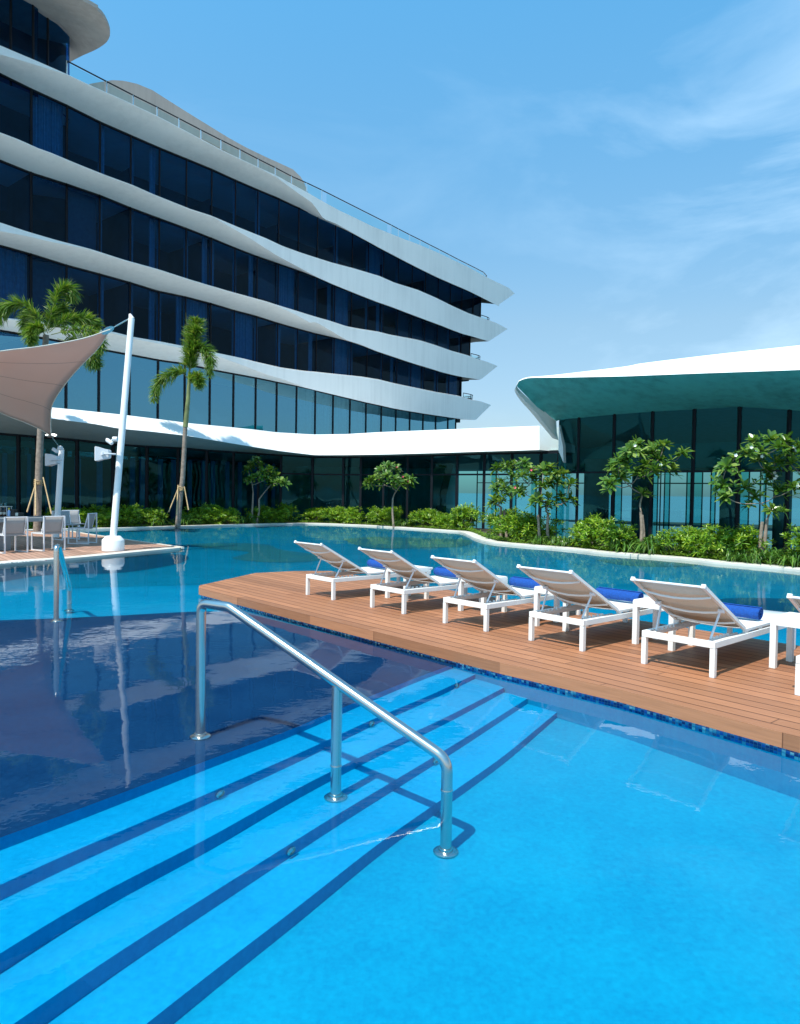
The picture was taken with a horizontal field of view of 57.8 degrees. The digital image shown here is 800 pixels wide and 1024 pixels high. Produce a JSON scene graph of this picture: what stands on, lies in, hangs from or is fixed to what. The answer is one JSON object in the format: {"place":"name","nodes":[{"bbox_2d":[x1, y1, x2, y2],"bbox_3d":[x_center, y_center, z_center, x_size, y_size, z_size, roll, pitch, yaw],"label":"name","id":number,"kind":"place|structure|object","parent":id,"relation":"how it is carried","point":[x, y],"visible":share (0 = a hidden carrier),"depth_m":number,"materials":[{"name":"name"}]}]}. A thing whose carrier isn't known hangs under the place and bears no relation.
{"place":"outdoors","nodes":[
{"label":"outdoors","id":0,"kind":"place"},
{"bbox_2d":[0,531,172,560],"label":"island deck","id":1,"kind":"structure","parent":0,"point":[68,551],"depth_m":19.37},
{"bbox_2d":[0,278,109,531],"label":"palm tree","id":2,"kind":"object","parent":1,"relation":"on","point":[32,325],"visible":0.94,"depth_m":25.36,"materials":[{"name":"green plant"}]},
{"bbox_2d":[102,314,134,550],"bbox_3d":[-7.059,-2.078,18.388,0.534,6.089,1.008,2,2,32],"label":"sail mast","id":3,"kind":"object","parent":1,"relation":"on","point":[113,541],"visible":1,"depth_m":18.40,"materials":[{"name":"metal"}]},
{"bbox_2d":[0,319,127,445],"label":"shade sail","id":4,"kind":"object","parent":3,"relation":"attached to","point":[34,380],"visible":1,"depth_m":19.52,"materials":[{"name":"taupe cloth"},{"name":"steel"}]},
{"bbox_2d":[70,524,717,564],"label":"water","id":5,"kind":"structure","parent":0,"point":[281,536],"depth_m":24.62,"materials":[{"name":"liquid"}]},
{"bbox_2d":[0,407,558,531],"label":"podium building","id":6,"kind":"structure","parent":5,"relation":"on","point":[325,471],"depth_m":34.55,"materials":[{"name":"white paint"}]},
{"bbox_2d":[0,433,557,531],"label":"window frame","id":7,"kind":"structure","parent":6,"relation":"in","point":[18,436],"depth_m":32.81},
{"bbox_2d":[0,585,799,1023],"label":"pool floor","id":8,"kind":"structure","parent":0,"point":[586,875],"depth_m":3.51,"materials":[{"name":"tile"}]},
{"bbox_2d":[0,547,180,569],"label":"island coping","id":9,"kind":"object","parent":8,"relation":"on","point":[10,564],"visible":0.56,"depth_m":16.62,"materials":[{"name":"stone"}]},
{"bbox_2d":[0,611,451,837],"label":"pool shelf","id":10,"kind":"object","parent":8,"relation":"on","point":[93,710],"visible":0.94,"depth_m":5.80,"materials":[{"name":"tile"}]},
{"bbox_2d":[50,543,74,621],"bbox_3d":[-4.403,0.889,9.481,0.138,1.041,1.564,0,2,-19],"label":"handrail","id":11,"kind":"object","parent":10,"relation":"on","point":[58,553],"visible":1,"depth_m":8.80,"materials":[{"name":"metal"}]},
{"bbox_2d":[0,665,556,1023],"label":"pool steps","id":12,"kind":"structure","parent":8,"relation":"on","point":[173,898],"depth_m":3.61,"materials":[{"name":"tile"}]},
{"bbox_2d":[189,599,457,858],"bbox_3d":[-0.528,1.219,4.375,1.915,1.256,0.138,2,2,27],"label":"handrail","id":13,"kind":"object","parent":12,"relation":"on","point":[445,849],"visible":1,"depth_m":4.28,"materials":[{"name":"metal"}]},
{"bbox_2d":[25,523,799,575],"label":"pool coping","id":14,"kind":"object","parent":8,"relation":"on","point":[754,567],"visible":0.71,"depth_m":19.93,"materials":[{"name":"stone"}]},
{"bbox_2d":[361,461,418,527],"bbox_3d":[-0.463,-0.811,32.592,2.619,3.024,1.592,1,2,0],"label":"frangipani tree","id":15,"kind":"object","parent":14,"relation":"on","point":[406,479],"visible":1,"depth_m":32.52,"materials":[{"name":"green plant"}]},
{"bbox_2d":[201,595,799,799],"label":"pool wall","id":16,"kind":"structure","parent":8,"relation":"on","point":[772,767],"depth_m":5.39,"materials":[{"name":"tile"}]},
{"bbox_2d":[199,571,799,752],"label":"pool deck","id":17,"kind":"structure","parent":16,"relation":"on","point":[747,692],"depth_m":7.00,"materials":[{"name":"brown"}]},
{"bbox_2d":[294,540,432,599],"bbox_3d":[-0.490,0.799,10.749,2.143,0.792,0.662,-1,2,-42],"label":"sun lounger","id":18,"kind":"object","parent":17,"relation":"on","point":[321,551],"visible":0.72,"depth_m":10.32,"materials":[{"name":"white"}]},
{"bbox_2d":[358,547,499,613],"bbox_3d":[0.481,0.843,9.698,2.143,0.792,0.662,-1,2,-41],"label":"sun lounger","id":19,"kind":"object","parent":17,"relation":"on","point":[393,561],"visible":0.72,"depth_m":9.27,"materials":[{"name":"beige"}]},
{"bbox_2d":[431,555,580,631],"bbox_3d":[1.354,0.885,8.663,2.143,0.792,0.662,-1,2,-42],"label":"sun lounger","id":20,"kind":"object","parent":17,"relation":"on","point":[478,576],"visible":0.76,"depth_m":8.20,"materials":[{"name":"beige"}]},
{"bbox_2d":[517,564,662,650],"bbox_3d":[2.186,0.923,7.731,2.143,0.792,0.662,-1,2,-41],"label":"sun lounger","id":21,"kind":"object","parent":17,"relation":"on","point":[569,587],"visible":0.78,"depth_m":7.28,"materials":[{"name":"beige"}]},
{"bbox_2d":[632,597,694,650],"bbox_3d":[2.662,1.113,7.313,0.440,0.450,0.440,-1,2,-41],"label":"side table","id":22,"kind":"object","parent":17,"relation":"on","point":[647,602],"visible":0.48,"depth_m":7.30,"materials":[{"name":"white"}]},
{"bbox_2d":[630,577,795,677],"bbox_3d":[3.018,0.961,6.799,2.143,0.792,0.662,-1,2,-42],"label":"sun lounger","id":23,"kind":"object","parent":17,"relation":"on","point":[684,605],"visible":0.83,"depth_m":6.34,"materials":[{"name":"beige"}]},
{"bbox_2d":[769,612,799,667],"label":"side table","id":24,"kind":"object","parent":17,"relation":"on","point":[790,621],"visible":1,"depth_m":6.38,"materials":[{"name":"white"}]},
{"bbox_2d":[719,598,799,612],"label":"pool floor pattern","id":25,"kind":"object","parent":8,"relation":"on","point":[778,604],"visible":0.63,"depth_m":11.90,"materials":[{"name":"blue tile"}]},
{"bbox_2d":[0,542,799,598],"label":"deep pool floor","id":26,"kind":"structure","parent":0,"point":[198,567],"depth_m":15.72,"materials":[{"name":"blue tile"}]},
{"bbox_2d":[0,554,188,581],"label":"pool floor pattern","id":27,"kind":"object","parent":26,"relation":"on","point":[130,564],"visible":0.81,"depth_m":15.61,"materials":[{"name":"blue tile"}]},
{"bbox_2d":[204,543,319,561],"bbox_3d":[-4.020,1.082,20.082,2.385,0.022,6.422,0,2,-31],"label":"pool floor pattern","id":28,"kind":"object","parent":26,"relation":"on","point":[274,554],"visible":0.7,"depth_m":18.72,"materials":[{"name":"blue tile"}]},
{"bbox_2d":[26,519,799,566],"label":"garden ground","id":29,"kind":"structure","parent":0,"point":[483,530],"depth_m":29.85,"materials":[{"name":"soil"}]},
{"bbox_2d":[148,315,218,526],"bbox_3d":[-8.903,-3.818,30.124,3.016,8.922,1.714,1,2,19],"label":"palm tree","id":30,"kind":"object","parent":29,"relation":"on","point":[193,332],"visible":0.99,"depth_m":29.98,"materials":[{"name":"green plant"}]},
{"bbox_2d":[0,0,514,516],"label":"hotel tower","id":31,"kind":"structure","parent":29,"relation":"on","point":[316,314],"depth_m":37.72,"materials":[{"name":"paint"}]},
{"bbox_2d":[0,75,29,143],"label":"window pane","id":32,"kind":"structure","parent":31,"relation":"in","point":[14,98],"depth_m":30.60,"materials":[{"name":"blue glass"}]},
{"bbox_2d":[0,162,29,254],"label":"window pane","id":33,"kind":"structure","parent":31,"relation":"in","point":[14,183],"depth_m":30.71,"materials":[{"name":"blue glass"}]},
{"bbox_2d":[0,248,29,336],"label":"window pane","id":34,"kind":"structure","parent":31,"relation":"in","point":[14,266],"depth_m":30.78,"materials":[{"name":"blue glass"}]},
{"bbox_2d":[0,0,69,74],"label":"window pane","id":35,"kind":"structure","parent":31,"relation":"in","point":[59,41],"depth_m":31.19,"materials":[{"name":"blue glass"}]},
{"bbox_2d":[33,257,64,323],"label":"window pane","id":36,"kind":"structure","parent":31,"relation":"in","point":[45,272],"depth_m":31.75,"materials":[{"name":"blue glass"}]},
{"bbox_2d":[33,92,65,186],"bbox_3d":[-15.352,-16.339,31.733,0.943,3.689,1.140,1,2,0],"label":"window pane","id":37,"kind":"structure","parent":31,"relation":"in","point":[49,116],"depth_m":31.72,"materials":[{"name":"blue glass"}]},
{"bbox_2d":[33,175,65,258],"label":"window pane","id":38,"kind":"structure","parent":31,"relation":"in","point":[48,196],"depth_m":31.81,"materials":[{"name":"blue glass"}]},
{"bbox_2d":[67,364,97,457],"bbox_3d":[-14.539,-5.094,33.230,0.943,5.175,1.140,1,2,0],"label":"window pane","id":39,"kind":"structure","parent":31,"relation":"in","point":[83,385],"depth_m":33.26,"materials":[{"name":"blue glass"}]},
{"bbox_2d":[68,267,97,326],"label":"window pane","id":40,"kind":"structure","parent":31,"relation":"in","point":[88,282],"depth_m":33.17,"materials":[{"name":"blue glass"}]},
{"bbox_2d":[68,108,98,198],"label":"window pane","id":41,"kind":"structure","parent":31,"relation":"in","point":[83,132],"depth_m":32.90,"materials":[{"name":"blue glass"}]},
{"bbox_2d":[68,187,98,250],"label":"window pane","id":42,"kind":"structure","parent":31,"relation":"in","point":[83,209],"depth_m":33.00,"materials":[{"name":"blue glass"}]},
{"bbox_2d":[100,351,128,459],"bbox_3d":[-13.558,-5.090,34.417,0.943,5.130,1.140,1,2,0],"label":"window pane","id":43,"kind":"structure","parent":31,"relation":"in","point":[111,375],"depth_m":34.30,"materials":[{"name":"blue glass"}]},
{"bbox_2d":[101,199,128,260],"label":"window pane","id":44,"kind":"structure","parent":31,"relation":"in","point":[114,218],"depth_m":34.18,"materials":[{"name":"blue glass"}]},
{"bbox_2d":[101,276,128,334],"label":"window pane","id":45,"kind":"structure","parent":31,"relation":"in","point":[114,293],"depth_m":34.30,"materials":[{"name":"blue glass"}]},
{"bbox_2d":[101,124,129,208],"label":"window pane","id":46,"kind":"structure","parent":31,"relation":"in","point":[115,145],"depth_m":34.09,"materials":[{"name":"blue glass"}]},
{"bbox_2d":[130,356,156,460],"bbox_3d":[-12.576,-5.094,35.603,0.943,5.102,1.140,1,2,0],"label":"window pane","id":47,"kind":"structure","parent":31,"relation":"in","point":[143,371],"depth_m":35.53,"materials":[{"name":"blue glass"}]},
{"bbox_2d":[131,210,157,268],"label":"window pane","id":48,"kind":"structure","parent":31,"relation":"in","point":[144,242],"depth_m":35.37,"materials":[{"name":"blue glass"}]},
{"bbox_2d":[131,284,157,340],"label":"window pane","id":49,"kind":"structure","parent":31,"relation":"in","point":[144,302],"depth_m":35.49,"materials":[{"name":"blue glass"}]},
{"bbox_2d":[132,138,158,220],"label":"window pane","id":50,"kind":"structure","parent":31,"relation":"in","point":[145,157],"depth_m":35.28,"materials":[{"name":"blue glass"}]},
{"bbox_2d":[159,361,183,461],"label":"window pane","id":51,"kind":"structure","parent":31,"relation":"in","point":[171,404],"depth_m":36.79,"materials":[{"name":"blue glass"}]},
{"bbox_2d":[160,222,184,277],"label":"window pane","id":52,"kind":"structure","parent":31,"relation":"in","point":[172,238],"depth_m":36.56,"materials":[{"name":"blue glass"}]},
{"bbox_2d":[160,293,184,344],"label":"window pane","id":53,"kind":"structure","parent":31,"relation":"in","point":[172,308],"depth_m":36.66,"materials":[{"name":"blue glass"}]},
{"bbox_2d":[160,150,185,229],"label":"window pane","id":54,"kind":"structure","parent":31,"relation":"in","point":[173,168],"depth_m":36.47,"materials":[{"name":"blue glass"}]},
{"bbox_2d":[186,366,208,462],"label":"window pane","id":55,"kind":"structure","parent":31,"relation":"in","point":[199,401],"depth_m":38.04,"materials":[{"name":"blue glass"}]},
{"bbox_2d":[187,230,209,304],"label":"window pane","id":56,"kind":"structure","parent":31,"relation":"in","point":[198,246],"depth_m":37.74,"materials":[{"name":"blue glass"}]},
{"bbox_2d":[187,161,210,232],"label":"window pane","id":57,"kind":"structure","parent":31,"relation":"in","point":[198,177],"depth_m":37.65,"materials":[{"name":"blue glass"}]},
{"bbox_2d":[210,371,232,463],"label":"window pane","id":58,"kind":"structure","parent":31,"relation":"in","point":[222,384],"depth_m":39.15,"materials":[{"name":"blue glass"}]},
{"bbox_2d":[211,306,233,355],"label":"window pane","id":59,"kind":"structure","parent":31,"relation":"in","point":[222,330],"depth_m":39.05,"materials":[{"name":"blue glass"}]},
{"bbox_2d":[212,240,233,306],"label":"window pane","id":60,"kind":"structure","parent":31,"relation":"in","point":[222,255],"depth_m":38.93,"materials":[{"name":"blue glass"}]},
{"bbox_2d":[212,171,234,224],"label":"window pane","id":61,"kind":"structure","parent":31,"relation":"in","point":[223,204],"depth_m":38.86,"materials":[{"name":"blue glass"}]},
{"bbox_2d":[0,330,456,466],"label":"window frame","id":62,"kind":"structure","parent":31,"relation":"in","point":[66,386],"depth_m":39.63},
{"bbox_2d":[0,245,461,396],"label":"window frame","id":63,"kind":"structure","parent":31,"relation":"in","point":[31,258],"depth_m":37.45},
{"bbox_2d":[0,160,470,355],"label":"window frame","id":64,"kind":"structure","parent":31,"relation":"in","point":[31,174],"depth_m":37.10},
{"bbox_2d":[0,73,480,313],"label":"window frame","id":65,"kind":"structure","parent":31,"relation":"in","point":[31,90],"depth_m":36.99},
{"bbox_2d":[234,375,254,464],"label":"window pane","id":66,"kind":"structure","parent":31,"relation":"in","point":[244,404],"depth_m":40.33,"materials":[{"name":"blue glass"}]},
{"bbox_2d":[235,312,255,361],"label":"window pane","id":67,"kind":"structure","parent":31,"relation":"in","point":[245,325],"depth_m":40.23,"materials":[{"name":"blue glass"}]},
{"bbox_2d":[235,250,256,297],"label":"window pane","id":68,"kind":"structure","parent":31,"relation":"in","point":[246,264],"depth_m":40.13,"materials":[{"name":"blue glass"}]},
{"bbox_2d":[236,182,256,233],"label":"window pane","id":69,"kind":"structure","parent":31,"relation":"in","point":[246,197],"depth_m":40.02,"materials":[{"name":"blue glass"}]},
{"bbox_2d":[256,379,275,466],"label":"window pane","id":70,"kind":"structure","parent":31,"relation":"in","point":[266,390],"depth_m":41.51,"materials":[{"name":"blue glass"}]},
{"bbox_2d":[257,318,276,365],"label":"window pane","id":71,"kind":"structure","parent":31,"relation":"in","point":[266,330],"depth_m":41.40,"materials":[{"name":"blue glass"}]},
{"bbox_2d":[258,192,277,264],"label":"window pane","id":72,"kind":"structure","parent":31,"relation":"in","point":[268,205],"depth_m":41.22,"materials":[{"name":"blue glass"}]},
{"bbox_2d":[258,258,277,304],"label":"window pane","id":73,"kind":"structure","parent":31,"relation":"in","point":[267,271],"depth_m":41.32,"materials":[{"name":"blue glass"}]},
{"bbox_2d":[66,60,486,276],"bbox_3d":[-3.483,-18.610,44.091,2.394,1.803,33.889,2,2,36],"label":"roof railing","id":74,"kind":"object","parent":31,"relation":"on","point":[157,107],"visible":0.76,"depth_m":37.74,"materials":[{"name":"metal"}]},
{"bbox_2d":[277,383,295,466],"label":"window pane","id":75,"kind":"structure","parent":31,"relation":"in","point":[286,419],"depth_m":42.70,"materials":[{"name":"blue glass"}]},
{"bbox_2d":[278,324,296,369],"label":"window pane","id":76,"kind":"structure","parent":31,"relation":"in","point":[287,337],"depth_m":42.59,"materials":[{"name":"blue glass"}]},
{"bbox_2d":[279,200,297,265],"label":"window pane","id":77,"kind":"structure","parent":31,"relation":"in","point":[288,225],"depth_m":42.41,"materials":[{"name":"blue glass"}]},
{"bbox_2d":[279,265,297,310],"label":"window pane","id":78,"kind":"structure","parent":31,"relation":"in","point":[288,278],"depth_m":42.51,"materials":[{"name":"blue glass"}]},
{"bbox_2d":[297,387,314,433],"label":"window pane","id":79,"kind":"structure","parent":31,"relation":"in","point":[306,397],"depth_m":43.88,"materials":[{"name":"blue glass"}]},
{"bbox_2d":[298,272,315,316],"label":"window pane","id":80,"kind":"structure","parent":31,"relation":"in","point":[307,283],"depth_m":43.69,"materials":[{"name":"blue glass"}]},
{"bbox_2d":[298,330,315,371],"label":"window pane","id":81,"kind":"structure","parent":31,"relation":"in","point":[306,341],"depth_m":43.78,"materials":[{"name":"blue glass"}]},
{"bbox_2d":[299,209,316,257],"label":"window pane","id":82,"kind":"structure","parent":31,"relation":"in","point":[307,221],"depth_m":43.59,"materials":[{"name":"blue glass"}]},
{"bbox_2d":[316,391,332,433],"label":"window pane","id":83,"kind":"structure","parent":31,"relation":"in","point":[324,402],"depth_m":45.06,"materials":[{"name":"blue glass"}]},
{"bbox_2d":[318,218,334,262],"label":"window pane","id":84,"kind":"structure","parent":31,"relation":"in","point":[326,230],"depth_m":44.77,"materials":[{"name":"blue glass"}]},
{"bbox_2d":[436,279,479,429],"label":"window pane","id":85,"kind":"structure","parent":31,"relation":"in","point":[444,287],"depth_m":55.33,"materials":[{"name":"blue glass"}]},
{"bbox_2d":[241,456,291,523],"bbox_3d":[-6.233,-1.021,33.947,2.446,3.205,1.551,1,2,0],"label":"frangipani tree","id":86,"kind":"object","parent":29,"relation":"on","point":[273,481],"visible":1,"depth_m":33.89,"materials":[{"name":"green plant"}]},
{"bbox_2d":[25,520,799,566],"bbox_3d":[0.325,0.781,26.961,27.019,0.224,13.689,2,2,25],"label":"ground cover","id":87,"kind":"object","parent":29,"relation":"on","point":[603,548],"visible":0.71,"depth_m":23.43,"materials":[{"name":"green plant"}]},
{"bbox_2d":[484,458,522,539],"bbox_3d":[3.538,-0.447,24.908,0.919,2.834,1.729,0,2,-40],"label":"frangipani tree","id":88,"kind":"object","parent":29,"relation":"on","point":[497,499],"visible":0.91,"depth_m":24.80,"materials":[{"name":"green plant"}]},
{"bbox_2d":[499,514,568,540],"bbox_3d":[4.333,0.530,23.523,2.210,1.060,1.444,2,2,31],"label":"hedge shrub","id":89,"kind":"object","parent":29,"relation":"on","point":[526,523],"visible":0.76,"depth_m":23.33,"materials":[{"name":"green plant"}]},
{"bbox_2d":[507,456,580,538],"bbox_3d":[4.534,-0.336,22.824,2.305,2.764,1.670,1,2,0],"label":"frangipani tree","id":90,"kind":"object","parent":29,"relation":"on","point":[542,467],"visible":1,"depth_m":22.63,"materials":[{"name":"green plant"}]},
{"bbox_2d":[596,434,693,540],"bbox_3d":[6.677,-0.524,20.210,2.882,3.342,1.523,1,2,-8],"label":"frangipani tree","id":91,"kind":"object","parent":29,"relation":"on","point":[628,452],"visible":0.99,"depth_m":20.13,"materials":[{"name":"green plant"}]},
{"bbox_2d":[515,345,799,551],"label":"roof","id":92,"kind":"structure","parent":29,"relation":"on","point":[710,411],"depth_m":22.23,"materials":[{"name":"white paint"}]},
{"bbox_2d":[557,473,575,537],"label":"window pane","id":93,"kind":"structure","parent":92,"relation":"in","point":[566,513],"depth_m":25.60,"materials":[{"name":"teal glass"}]},
{"bbox_2d":[558,418,576,471],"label":"window pane","id":94,"kind":"structure","parent":92,"relation":"in","point":[568,426],"depth_m":25.51,"materials":[{"name":"teal glass"}]},
{"bbox_2d":[578,473,611,538],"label":"window pane","id":95,"kind":"structure","parent":92,"relation":"in","point":[591,500],"depth_m":24.89,"materials":[{"name":"teal glass"}]},
{"bbox_2d":[579,415,612,471],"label":"window pane","id":96,"kind":"structure","parent":92,"relation":"in","point":[596,431],"depth_m":24.79,"materials":[{"name":"teal glass"}]},
{"bbox_2d":[613,473,649,539],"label":"window pane","id":97,"kind":"structure","parent":92,"relation":"in","point":[626,508],"depth_m":23.87,"materials":[{"name":"teal glass"}]},
{"bbox_2d":[615,412,650,470],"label":"window pane","id":98,"kind":"structure","parent":92,"relation":"in","point":[627,425],"depth_m":23.83,"materials":[{"name":"teal glass"}]},
{"bbox_2d":[651,472,690,546],"bbox_3d":[8.559,-0.089,22.946,0.957,2.370,0.957,1,2,0],"label":"window pane","id":99,"kind":"structure","parent":92,"relation":"in","point":[672,508],"depth_m":22.94,"materials":[{"name":"teal glass"}]},
{"bbox_2d":[653,410,692,470],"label":"window pane","id":100,"kind":"structure","parent":92,"relation":"in","point":[675,426],"depth_m":22.79,"materials":[{"name":"teal glass"}]},
{"bbox_2d":[569,406,799,551],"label":"window frame","id":101,"kind":"structure","parent":92,"relation":"in","point":[789,412],"depth_m":22.38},
{"bbox_2d":[693,472,735,544],"bbox_3d":[9.513,-0.049,21.991,0.952,2.370,0.952,1,2,0],"label":"window pane","id":102,"kind":"structure","parent":92,"relation":"in","point":[706,510],"depth_m":22.06,"materials":[{"name":"teal glass"}]},
{"bbox_2d":[695,407,737,469],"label":"window pane","id":103,"kind":"structure","parent":92,"relation":"in","point":[716,428],"depth_m":21.96,"materials":[{"name":"teal glass"}]},
{"bbox_2d":[738,472,785,551],"bbox_3d":[10.469,-0.008,21.035,0.961,2.370,0.961,1,2,0],"label":"window pane","id":104,"kind":"structure","parent":92,"relation":"in","point":[754,515],"depth_m":20.98,"materials":[{"name":"teal glass"}]},
{"bbox_2d":[740,407,786,469],"bbox_3d":[10.502,-2.164,20.976,0.961,1.943,0.961,1,2,0],"label":"window pane","id":105,"kind":"structure","parent":92,"relation":"in","point":[753,420],"depth_m":21.02,"materials":[{"name":"teal glass"}]},
{"bbox_2d":[708,429,799,552],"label":"frangipani tree","id":106,"kind":"object","parent":29,"relation":"on","point":[720,483],"visible":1,"depth_m":17.52,"materials":[{"name":"green plant"}]},
{"bbox_2d":[70,0,799,494],"label":"sky","id":107,"kind":"structure","parent":0,"point":[629,170],"materials":[{"name":"blue"}]},
{"bbox_2d":[458,493,555,518],"bbox_3d":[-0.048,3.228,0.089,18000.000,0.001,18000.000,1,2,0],"label":"sea","id":108,"kind":"structure","parent":0,"point":[521,504],"depth_m":220.42,"materials":[{"name":"teal"}]},
{"bbox_2d":[572,512,636,548],"bbox_3d":[5.972,0.609,21.175,1.832,1.196,1.411,1,2,19],"label":"hedge shrub","id":109,"kind":"object","parent":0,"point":[589,530],"visible":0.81,"depth_m":21.01,"materials":[{"name":"green plant"}]},
{"bbox_2d":[698,523,775,558],"bbox_3d":[8.354,0.787,18.056,1.793,1.057,1.381,2,2,42],"label":"hedge shrub","id":110,"kind":"object","parent":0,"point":[748,539],"visible":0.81,"depth_m":17.82,"materials":[{"name":"green plant"}]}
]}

